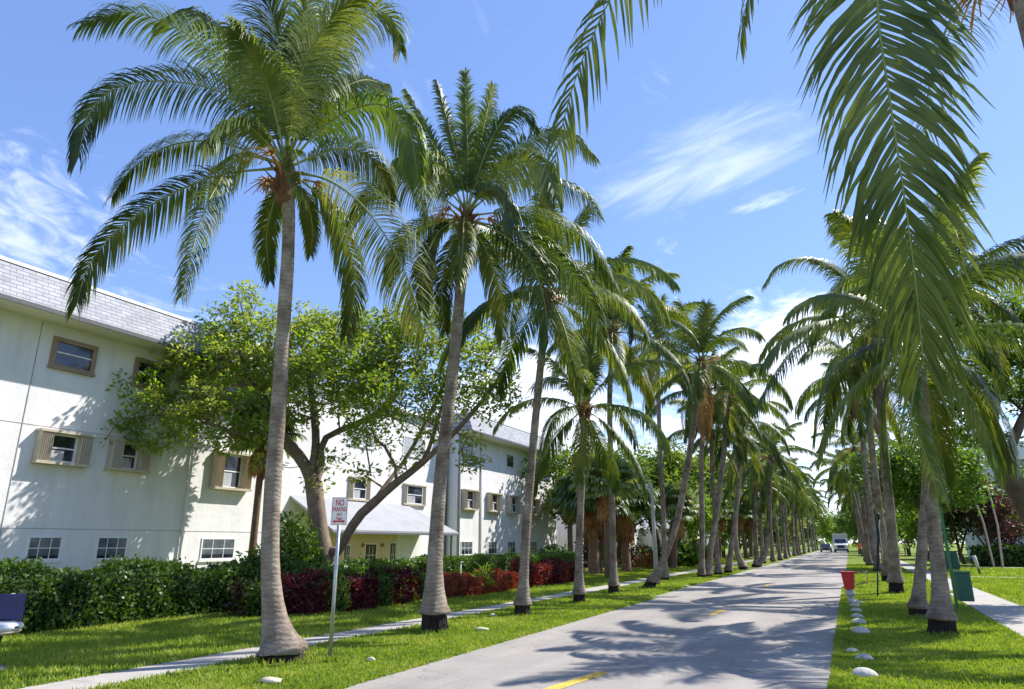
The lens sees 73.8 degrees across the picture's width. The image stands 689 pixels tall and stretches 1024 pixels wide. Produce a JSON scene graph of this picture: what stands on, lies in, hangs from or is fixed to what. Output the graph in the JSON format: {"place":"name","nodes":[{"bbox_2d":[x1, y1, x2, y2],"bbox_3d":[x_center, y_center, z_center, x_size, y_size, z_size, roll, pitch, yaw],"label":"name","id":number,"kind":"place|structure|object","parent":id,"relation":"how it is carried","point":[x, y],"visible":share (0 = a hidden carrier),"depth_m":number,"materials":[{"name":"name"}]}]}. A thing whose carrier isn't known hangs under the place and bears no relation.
{"place":"outdoors","nodes":[
{"label":"outdoors","id":0,"kind":"place"},
{"bbox_2d":[17,549,811,688],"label":"sidewalk","id":1,"kind":"structure","parent":0,"point":[116,676],"depth_m":10.07,"materials":[{"name":"concrete"}]},
{"bbox_2d":[638,484,657,569],"bbox_3d":[6.380,8.751,31.846,0.725,4.440,0.280,-8,-18,24],"label":"street lamp","id":2,"kind":"object","parent":1,"relation":"on","point":[655,554],"visible":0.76,"depth_m":31.72,"materials":[{"name":"metal"}]},
{"bbox_2d":[0,543,1023,688],"bbox_3d":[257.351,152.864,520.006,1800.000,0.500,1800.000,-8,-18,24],"label":"ground","id":3,"kind":"structure","parent":0,"point":[853,557],"depth_m":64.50,"materials":[{"name":"green plant"}]},
{"bbox_2d":[0,594,26,669],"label":"pedestal chair","id":4,"kind":"object","parent":3,"relation":"on","point":[12,606],"visible":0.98,"depth_m":9.47,"materials":[{"name":"plastic"}]},
{"bbox_2d":[0,255,306,579],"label":"apartment building","id":5,"kind":"structure","parent":3,"relation":"on","point":[74,492],"depth_m":20.01,"materials":[{"name":"white paint"}]},
{"bbox_2d":[24,536,63,560],"bbox_3d":[-12.661,5.509,18.447,0.050,0.640,0.920,-8,-18,24],"label":"window","id":6,"kind":"structure","parent":5,"relation":"in","point":[46,547],"depth_m":18.45,"materials":[{"name":"grey glass"}]},
{"bbox_2d":[50,433,78,462],"bbox_3d":[-12.642,2.926,19.164,0.068,0.780,0.760,-8,-18,24],"label":"window","id":7,"kind":"structure","parent":5,"relation":"in","point":[64,447],"depth_m":19.22,"materials":[{"name":"glass"}]},
{"bbox_2d":[47,336,98,376],"bbox_3d":[-12.694,0.355,19.774,0.130,0.920,1.340,-8,-18,24],"label":"window","id":8,"kind":"structure","parent":5,"relation":"in","point":[68,355],"depth_m":19.75,"materials":[{"name":"beige glass"}]},
{"bbox_2d":[94,536,128,559],"bbox_3d":[-11.825,6.009,20.136,0.050,0.660,0.980,-8,-18,24],"label":"window","id":9,"kind":"structure","parent":5,"relation":"in","point":[106,546],"depth_m":20.11,"materials":[{"name":"grey glass"}]},
{"bbox_2d":[121,442,138,468],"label":"window","id":10,"kind":"structure","parent":5,"relation":"in","point":[129,460],"depth_m":20.97,"materials":[{"name":"white glass"}]},
{"bbox_2d":[130,357,170,392],"bbox_3d":[-11.600,0.996,21.987,0.130,0.920,1.340,-8,-18,24],"label":"window","id":11,"kind":"structure","parent":5,"relation":"in","point":[141,369],"depth_m":21.78,"materials":[{"name":"grey glass"}]},
{"bbox_2d":[199,538,235,559],"bbox_3d":[-10.146,7.043,23.519,0.050,0.720,1.450,-8,-18,24],"label":"window","id":12,"kind":"structure","parent":5,"relation":"in","point":[211,548],"depth_m":23.49,"materials":[{"name":"grey glass"}]},
{"bbox_2d":[222,455,242,487],"bbox_3d":[-10.054,4.537,24.373,0.068,1.170,0.930,-8,-18,24],"label":"window","id":13,"kind":"structure","parent":5,"relation":"in","point":[233,468],"depth_m":24.48,"materials":[{"name":"white glass"}]},
{"bbox_2d":[0,552,332,637],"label":"green hedge","id":14,"kind":"object","parent":3,"relation":"on","point":[66,597],"visible":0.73,"depth_m":14.41,"materials":[{"name":"green plant"}]},
{"bbox_2d":[63,0,442,663],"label":"coconut palm","id":15,"kind":"object","parent":3,"relation":"on","point":[293,76],"visible":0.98,"depth_m":11.81,"materials":[{"name":"green plant"}]},
{"bbox_2d":[225,391,308,555],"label":"fan palm","id":16,"kind":"object","parent":3,"relation":"on","point":[259,472],"visible":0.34,"depth_m":22.65,"materials":[{"name":"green plant"}]},
{"bbox_2d":[252,510,329,563],"bbox_3d":[-6.492,6.286,20.065,2.523,2.755,2.445,-8,-18,24],"label":"leafy shrub","id":17,"kind":"object","parent":3,"relation":"on","point":[304,551],"visible":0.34,"depth_m":20.06,"materials":[{"name":"green plant"}]},
{"bbox_2d":[99,278,528,564],"bbox_3d":[-6.158,2.710,22.305,13.530,10.578,5.750,-1,-16,2],"label":"broadleaf tree","id":18,"kind":"object","parent":3,"relation":"on","point":[371,372],"visible":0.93,"depth_m":21.56,"materials":[{"name":"green plant"}]},
{"bbox_2d":[222,561,425,616],"bbox_3d":[-4.145,6.491,18.324,2.390,1.298,7.459,-9,-18,29],"label":"burgundy hedge","id":19,"kind":"object","parent":3,"relation":"on","point":[385,585],"visible":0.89,"depth_m":16.56,"materials":[{"name":"red plant"}]},
{"bbox_2d":[239,553,418,584],"bbox_3d":[-5.061,6.837,19.892,2.384,1.454,7.349,-8,-18,24],"label":"green hedge","id":20,"kind":"object","parent":3,"relation":"on","point":[351,566],"visible":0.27,"depth_m":19.37,"materials":[{"name":"green plant"}]},
{"bbox_2d":[328,497,347,657],"bbox_3d":[-2.583,3.507,9.936,0.235,2.502,0.066,1,-16,-5],"label":"parking sign","id":21,"kind":"object","parent":3,"relation":"on","point":[339,511],"visible":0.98,"depth_m":10.12,"materials":[{"name":"metal"}]},
{"bbox_2d":[280,382,566,563],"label":"apartment building","id":22,"kind":"structure","parent":3,"relation":"on","point":[484,509],"depth_m":37.04,"materials":[{"name":"white paint"}]},
{"bbox_2d":[353,478,366,499],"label":"window","id":23,"kind":"structure","parent":22,"relation":"in","point":[359,492],"depth_m":32.26,"materials":[{"name":"glass"}]},
{"bbox_2d":[364,543,376,559],"bbox_3d":[-6.721,10.485,32.241,0.047,2.130,0.956,-8,-18,24],"label":"door","id":24,"kind":"structure","parent":22,"relation":"in","point":[370,551],"depth_m":32.39,"materials":[{"name":"white paint"}]},
{"bbox_2d":[403,435,425,457],"bbox_3d":[-5.288,5.556,36.909,0.050,1.000,2.130,-8,-18,24],"label":"window","id":25,"kind":"structure","parent":22,"relation":"in","point":[408,441],"depth_m":36.62,"materials":[{"name":"white glass"}]},
{"bbox_2d":[407,485,422,504],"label":"window","id":26,"kind":"structure","parent":22,"relation":"in","point":[415,493],"depth_m":36.38,"materials":[{"name":"white glass"}]},
{"bbox_2d":[347,67,619,633],"bbox_3d":[-0.633,-0.929,14.466,6.565,13.353,3.640,2,-16,-7],"label":"coconut palm","id":27,"kind":"object","parent":3,"relation":"on","point":[473,168],"visible":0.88,"depth_m":15.15,"materials":[{"name":"green plant"}]},
{"bbox_2d":[409,550,574,573],"bbox_3d":[-0.352,9.068,27.479,1.590,1.397,11.106,-9,-19,29],"label":"clipped hedge","id":28,"kind":"object","parent":3,"relation":"on","point":[451,563],"visible":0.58,"depth_m":25.63,"materials":[{"name":"green plant"}]},
{"bbox_2d":[505,556,574,586],"bbox_3d":[1.452,9.248,27.721,1.277,1.263,5.957,-8,-18,27],"label":"burgundy hedge","id":29,"kind":"object","parent":3,"relation":"on","point":[547,572],"visible":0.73,"depth_m":27.10,"materials":[{"name":"red plant"}]},
{"bbox_2d":[417,186,680,614],"bbox_3d":[0.569,1.446,17.919,6.719,10.690,6.658,4,-17,-12],"label":"coconut palm","id":30,"kind":"object","parent":3,"relation":"on","point":[570,357],"visible":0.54,"depth_m":17.21,"materials":[{"name":"green plant"}]},
{"bbox_2d":[532,543,583,566],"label":"leafy shrub","id":31,"kind":"object","parent":3,"relation":"on","point":[547,548],"visible":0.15,"depth_m":42.11,"materials":[{"name":"green plant"}]},
{"bbox_2d":[545,478,575,552],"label":"fan palm","id":32,"kind":"object","parent":3,"relation":"on","point":[570,534],"visible":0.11,"depth_m":46.66,"materials":[{"name":"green plant"}]},
{"bbox_2d":[516,438,656,567],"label":"broadleaf tree","id":33,"kind":"object","parent":3,"relation":"on","point":[554,464],"visible":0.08,"depth_m":47.20,"materials":[{"name":"green plant"}]},
{"bbox_2d":[492,325,683,602],"bbox_3d":[2.207,3.482,20.268,4.750,8.078,5.002,8,-18,-26],"label":"coconut palm","id":34,"kind":"object","parent":3,"relation":"on","point":[587,429],"visible":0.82,"depth_m":20.30,"materials":[{"name":"green plant"}]},
{"bbox_2d":[549,460,636,574],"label":"fan palm","id":35,"kind":"object","parent":3,"relation":"on","point":[593,529],"visible":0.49,"depth_m":36.50,"materials":[{"name":"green plant"}]},
{"bbox_2d":[556,509,640,565],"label":"white house","id":36,"kind":"structure","parent":3,"relation":"on","point":[562,535],"depth_m":55.76,"materials":[{"name":"paint"}]},
{"bbox_2d":[567,450,642,577],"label":"fan palm","id":37,"kind":"object","parent":3,"relation":"on","point":[592,487],"visible":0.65,"depth_m":32.65,"materials":[{"name":"green plant"}]},
{"bbox_2d":[536,245,700,592],"bbox_3d":[3.475,2.564,23.880,5.988,11.854,7.663,-8,-18,24],"label":"coconut palm","id":38,"kind":"object","parent":3,"relation":"on","point":[613,318],"visible":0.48,"depth_m":24.01,"materials":[{"name":"green plant"}]},
{"bbox_2d":[594,465,660,571],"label":"fan palm","id":39,"kind":"object","parent":3,"relation":"on","point":[625,530],"visible":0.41,"depth_m":39.59,"materials":[{"name":"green plant"}]},
{"bbox_2d":[618,543,653,567],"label":"leafy shrub","id":40,"kind":"object","parent":3,"relation":"on","point":[644,557],"visible":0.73,"depth_m":44.29,"materials":[{"name":"green plant"}]},
{"bbox_2d":[616,488,655,564],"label":"broadleaf tree","id":41,"kind":"object","parent":3,"relation":"on","point":[618,548],"visible":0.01,"depth_m":52.32,"materials":[{"name":"green plant"}]},
{"bbox_2d":[604,291,716,579],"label":"coconut palm","id":42,"kind":"object","parent":3,"relation":"on","point":[659,334],"visible":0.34,"depth_m":32.48,"materials":[{"name":"green plant"}]},
{"bbox_2d":[634,540,705,566],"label":"leafy shrub","id":43,"kind":"object","parent":3,"relation":"on","point":[690,559],"visible":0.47,"depth_m":46.97,"materials":[{"name":"green plant"}]},
{"bbox_2d":[634,437,709,562],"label":"broadleaf tree","id":44,"kind":"object","parent":3,"relation":"on","point":[673,467],"visible":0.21,"depth_m":52.58,"materials":[{"name":"green plant"}]},
{"bbox_2d":[639,516,708,549],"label":"white house","id":45,"kind":"structure","parent":3,"relation":"on","point":[647,540],"depth_m":70.28,"materials":[{"name":"paint"}]},
{"bbox_2d":[650,480,699,567],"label":"fan palm","id":46,"kind":"object","parent":3,"relation":"on","point":[672,490],"visible":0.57,"depth_m":44.89,"materials":[{"name":"green plant"}]},
{"bbox_2d":[638,470,727,562],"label":"broadleaf tree","id":47,"kind":"object","parent":3,"relation":"on","point":[709,514],"visible":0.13,"depth_m":49.79,"materials":[{"name":"green plant"}]},
{"bbox_2d":[646,450,752,551],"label":"broadleaf tree","id":48,"kind":"object","parent":3,"relation":"on","point":[707,483],"visible":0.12,"depth_m":62.47,"materials":[{"name":"green plant"}]},
{"bbox_2d":[647,346,765,577],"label":"coconut palm","id":49,"kind":"object","parent":3,"relation":"on","point":[701,571],"visible":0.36,"depth_m":34.32,"materials":[{"name":"green plant"}]},
{"bbox_2d":[621,295,793,587],"bbox_3d":[7.446,3.617,26.809,6.622,11.698,5.754,-1,-16,5],"label":"coconut palm","id":50,"kind":"object","parent":3,"relation":"on","point":[696,409],"visible":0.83,"depth_m":27.06,"materials":[{"name":"green plant"}]},
{"bbox_2d":[695,486,729,561],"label":"fan palm","id":51,"kind":"object","parent":3,"relation":"on","point":[706,491],"visible":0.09,"depth_m":59.33,"materials":[{"name":"green plant"}]},
{"bbox_2d":[662,386,768,574],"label":"coconut palm","id":52,"kind":"object","parent":3,"relation":"on","point":[717,567],"visible":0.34,"depth_m":36.64,"materials":[{"name":"green plant"}]},
{"bbox_2d":[718,501,738,559],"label":"fan palm","id":53,"kind":"object","parent":3,"relation":"on","point":[722,521],"visible":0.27,"depth_m":65.25,"materials":[{"name":"green plant"}]},
{"bbox_2d":[673,354,789,575],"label":"coconut palm","id":54,"kind":"object","parent":3,"relation":"on","point":[727,398],"visible":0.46,"depth_m":35.07,"materials":[{"name":"green plant"}]},
{"bbox_2d":[676,383,790,572],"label":"coconut palm","id":55,"kind":"object","parent":3,"relation":"on","point":[771,445],"visible":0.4,"depth_m":38.34,"materials":[{"name":"green plant"}]},
{"bbox_2d":[708,512,765,555],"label":"broadleaf tree","id":56,"kind":"object","parent":3,"relation":"on","point":[729,525],"visible":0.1,"depth_m":85.54,"materials":[{"name":"green plant"}]},
{"bbox_2d":[726,492,757,558],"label":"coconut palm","id":57,"kind":"object","parent":3,"relation":"on","point":[745,513],"visible":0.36,"depth_m":69.97,"materials":[{"name":"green plant"}]},
{"bbox_2d":[692,410,795,569],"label":"coconut palm","id":58,"kind":"object","parent":3,"relation":"on","point":[742,564],"visible":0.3,"depth_m":44.97,"materials":[{"name":"green plant"}]},
{"bbox_2d":[741,501,765,556],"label":"fan palm","id":59,"kind":"object","parent":3,"relation":"on","point":[750,524],"visible":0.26,"depth_m":80.65,"materials":[{"name":"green plant"}]},
{"bbox_2d":[718,446,801,562],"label":"coconut palm","id":60,"kind":"object","parent":3,"relation":"on","point":[754,479],"visible":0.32,"depth_m":52.82,"materials":[{"name":"green plant"}]},
{"bbox_2d":[723,463,799,563],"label":"coconut palm","id":61,"kind":"object","parent":3,"relation":"on","point":[761,507],"visible":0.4,"depth_m":56.38,"materials":[{"name":"green plant"}]},
{"bbox_2d":[746,512,790,546],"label":"broadleaf tree","id":62,"kind":"object","parent":3,"relation":"on","point":[780,531],"visible":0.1,"depth_m":99.42,"materials":[{"name":"green plant"}]},
{"bbox_2d":[748,458,797,559],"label":"coconut palm","id":63,"kind":"object","parent":3,"relation":"on","point":[779,553],"visible":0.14,"depth_m":66.74,"materials":[{"name":"green plant"}]},
{"bbox_2d":[731,422,826,566],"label":"coconut palm","id":64,"kind":"object","parent":3,"relation":"on","point":[766,486],"visible":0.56,"depth_m":48.87,"materials":[{"name":"green plant"}]},
{"bbox_2d":[538,0,1023,434],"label":"coconut palm","id":65,"kind":"object","parent":3,"relation":"on","point":[925,150],"visible":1,"depth_m":4.53,"materials":[{"name":"green plant"}]},
{"bbox_2d":[761,435,801,561],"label":"coconut palm","id":66,"kind":"object","parent":3,"relation":"on","point":[772,557],"visible":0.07,"depth_m":61.05,"materials":[{"name":"green plant"}]},
{"bbox_2d":[763,458,813,558],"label":"coconut palm","id":67,"kind":"object","parent":3,"relation":"on","point":[785,555],"visible":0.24,"depth_m":72.29,"materials":[{"name":"green plant"}]},
{"bbox_2d":[780,457,812,556],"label":"coconut palm","id":68,"kind":"object","parent":3,"relation":"on","point":[785,513],"visible":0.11,"depth_m":79.97,"materials":[{"name":"green plant"}]},
{"bbox_2d":[775,481,824,554],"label":"coconut palm","id":69,"kind":"object","parent":3,"relation":"on","point":[805,504],"visible":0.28,"depth_m":91.40,"materials":[{"name":"green plant"}]},
{"bbox_2d":[788,473,816,555],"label":"coconut palm","id":70,"kind":"object","parent":3,"relation":"on","point":[792,527],"visible":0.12,"depth_m":86.36,"materials":[{"name":"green plant"}]},
{"bbox_2d":[795,509,836,548],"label":"broadleaf tree","id":71,"kind":"object","parent":3,"relation":"on","point":[825,523],"visible":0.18,"depth_m":166.65,"materials":[{"name":"green plant"}]},
{"bbox_2d":[708,524,963,548],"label":"woodland","id":72,"kind":"object","parent":3,"relation":"on","point":[854,543],"visible":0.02,"depth_m":249.86,"materials":[{"name":"green plant"}]},
{"bbox_2d":[809,449,863,526],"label":"coconut palm","id":73,"kind":"object","parent":3,"relation":"on","point":[836,451],"visible":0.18,"depth_m":67.38,"materials":[{"name":"green plant"}]},
{"bbox_2d":[817,515,857,541],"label":"broadleaf tree","id":74,"kind":"object","parent":3,"relation":"on","point":[828,536],"visible":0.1,"depth_m":185.21,"materials":[{"name":"green plant"}]},
{"bbox_2d":[811,448,865,561],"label":"coconut palm","id":75,"kind":"object","parent":3,"relation":"on","point":[841,478],"visible":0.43,"depth_m":61.70,"materials":[{"name":"green plant"}]},
{"bbox_2d":[777,314,910,581],"bbox_3d":[16.277,4.352,30.702,6.900,12.235,6.746,15,-22,-41],"label":"coconut palm","id":76,"kind":"object","parent":3,"relation":"on","point":[866,420],"visible":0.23,"depth_m":30.79,"materials":[{"name":"green plant"}]},
{"bbox_2d":[820,479,874,539],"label":"coconut palm","id":77,"kind":"object","parent":3,"relation":"on","point":[844,502],"visible":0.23,"depth_m":91.94,"materials":[{"name":"green plant"}]},
{"bbox_2d":[810,418,896,564],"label":"coconut palm","id":78,"kind":"object","parent":3,"relation":"on","point":[853,441],"visible":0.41,"depth_m":51.32,"materials":[{"name":"green plant"}]},
{"bbox_2d":[830,507,876,538],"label":"broadleaf tree","id":79,"kind":"object","parent":3,"relation":"on","point":[839,521],"visible":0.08,"depth_m":143.69,"materials":[{"name":"green plant"}]},
{"bbox_2d":[840,571,867,602],"bbox_3d":[9.557,6.808,18.942,0.698,0.981,0.440,-8,-18,24],"label":"red box","id":80,"kind":"object","parent":3,"relation":"on","point":[848,580],"visible":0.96,"depth_m":18.91,"materials":[{"name":"plastic"}]},
{"bbox_2d":[804,356,909,570],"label":"coconut palm","id":81,"kind":"object","parent":3,"relation":"on","point":[872,525],"visible":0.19,"depth_m":40.90,"materials":[{"name":"green plant"}]},
{"bbox_2d":[821,424,898,560],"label":"coconut palm","id":82,"kind":"object","parent":3,"relation":"on","point":[865,501],"visible":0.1,"depth_m":54.15,"materials":[{"name":"green plant"}]},
{"bbox_2d":[851,667,877,677],"bbox_3d":[4.514,4.207,8.752,0.330,0.117,0.279,-8,-18,24],"label":"white stone","id":83,"kind":"object","parent":3,"relation":"on","point":[864,671],"visible":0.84,"depth_m":8.68,"materials":[{"name":"white stone"}]},
{"bbox_2d":[751,250,1004,592],"bbox_3d":[13.152,2.428,24.301,8.125,12.392,7.790,-8,-18,24],"label":"coconut palm","id":84,"kind":"object","parent":3,"relation":"on","point":[895,580],"visible":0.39,"depth_m":24.58,"materials":[{"name":"green plant"}]},
{"bbox_2d":[876,513,882,595],"bbox_3d":[11.604,6.691,21.541,0.493,2.660,0.230,5,-17,-15],"label":"thin signpost","id":85,"kind":"object","parent":3,"relation":"on","point":[878,538],"visible":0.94,"depth_m":21.61,"materials":[{"name":"black metal"}]},
{"bbox_2d":[759,208,1023,634],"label":"coconut palm","id":86,"kind":"object","parent":3,"relation":"on","point":[980,415],"visible":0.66,"depth_m":13.88,"materials":[{"name":"green plant"}]},
{"bbox_2d":[808,152,1023,615],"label":"coconut palm","id":87,"kind":"object","parent":3,"relation":"on","point":[994,363],"visible":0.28,"depth_m":17.14,"materials":[{"name":"green plant"}]},
{"bbox_2d":[885,505,953,558],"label":"broadleaf tree","id":88,"kind":"object","parent":3,"relation":"on","point":[913,525],"visible":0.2,"depth_m":70.89,"materials":[{"name":"green plant"}]},
{"bbox_2d":[837,435,1004,522],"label":"broadleaf tree","id":89,"kind":"object","parent":3,"relation":"on","point":[903,491],"visible":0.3,"depth_m":43.49,"materials":[{"name":"green plant"}]},
{"bbox_2d":[861,435,992,503],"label":"broadleaf tree","id":90,"kind":"object","parent":3,"relation":"on","point":[894,449],"visible":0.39,"depth_m":42.41,"materials":[{"name":"green plant"}]},
{"bbox_2d":[888,284,1023,525],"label":"broadleaf tree","id":91,"kind":"object","parent":3,"relation":"on","point":[1014,490],"visible":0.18,"depth_m":20.65,"materials":[{"name":"green plant"}]},
{"bbox_2d":[939,507,974,608],"bbox_3d":[11.487,5.556,17.588,0.450,2.630,0.340,-8,-18,24],"label":"litter bin post","id":92,"kind":"object","parent":3,"relation":"on","point":[962,587],"visible":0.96,"depth_m":17.32,"materials":[{"name":"green metal"}]},
{"bbox_2d":[941,489,986,563],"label":"broadleaf tree","id":93,"kind":"object","parent":3,"relation":"on","point":[950,520],"visible":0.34,"depth_m":53.74,"materials":[{"name":"green plant"}]},
{"bbox_2d":[951,471,1023,548],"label":"copper leaved tree","id":94,"kind":"object","parent":3,"relation":"on","point":[990,526],"visible":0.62,"depth_m":49.38,"materials":[{"name":"red plant"}]},
{"bbox_2d":[963,441,1023,557],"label":"apartment building","id":95,"kind":"structure","parent":3,"relation":"on","point":[971,542],"depth_m":66.08,"materials":[{"name":"white paint"}]},
{"bbox_2d":[965,541,1023,566],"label":"hedge","id":96,"kind":"object","parent":3,"relation":"on","point":[1013,555],"visible":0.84,"depth_m":48.01,"materials":[{"name":"green plant"}]},
{"bbox_2d":[972,485,1023,545],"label":"broadleaf tree","id":97,"kind":"object","parent":3,"relation":"on","point":[1014,527],"visible":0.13,"depth_m":58.21,"materials":[{"name":"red plant"}]},
{"bbox_2d":[0,0,1023,542],"label":"sky","id":98,"kind":"structure","parent":0,"point":[711,168],"materials":[{"name":"blue"}]},
{"bbox_2d":[345,547,847,688],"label":"road","id":99,"kind":"structure","parent":0,"point":[779,632],"depth_m":11.27,"materials":[{"name":"grey asphalt"}]},
{"bbox_2d":[544,672,608,688],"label":"road marking","id":100,"kind":"object","parent":99,"relation":"on","point":[576,680],"visible":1,"depth_m":8.39,"materials":[{"name":"yellow paint"}]},
{"bbox_2d":[832,534,848,552],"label":"box truck","id":101,"kind":"object","parent":99,"relation":"on","point":[840,541],"visible":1,"depth_m":112.34,"materials":[{"name":"white paint"}]},
{"bbox_2d":[879,553,1023,635],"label":"sidewalk","id":102,"kind":"structure","parent":0,"point":[1008,614],"depth_m":17.80,"materials":[{"name":"concrete"}]},
{"label":"mulch bed","id":103,"kind":"structure","parent":0,"visible":0},
{"bbox_2d":[420,566,518,597],"bbox_3d":[-1.239,7.928,22.821,1.723,0.992,5.957,-8,-18,24],"label":"hedge","id":104,"kind":"object","parent":103,"relation":"on","point":[458,584],"visible":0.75,"depth_m":21.71,"materials":[{"name":"red plant"}]},
{"bbox_2d":[470,562,495,587],"bbox_3d":[-0.986,7.635,22.120,1.267,1.236,1.169,-8,-18,24],"label":"spiky plant","id":105,"kind":"object","parent":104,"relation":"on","point":[483,573],"visible":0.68,"depth_m":22.18,"materials":[{"name":"green plant"}]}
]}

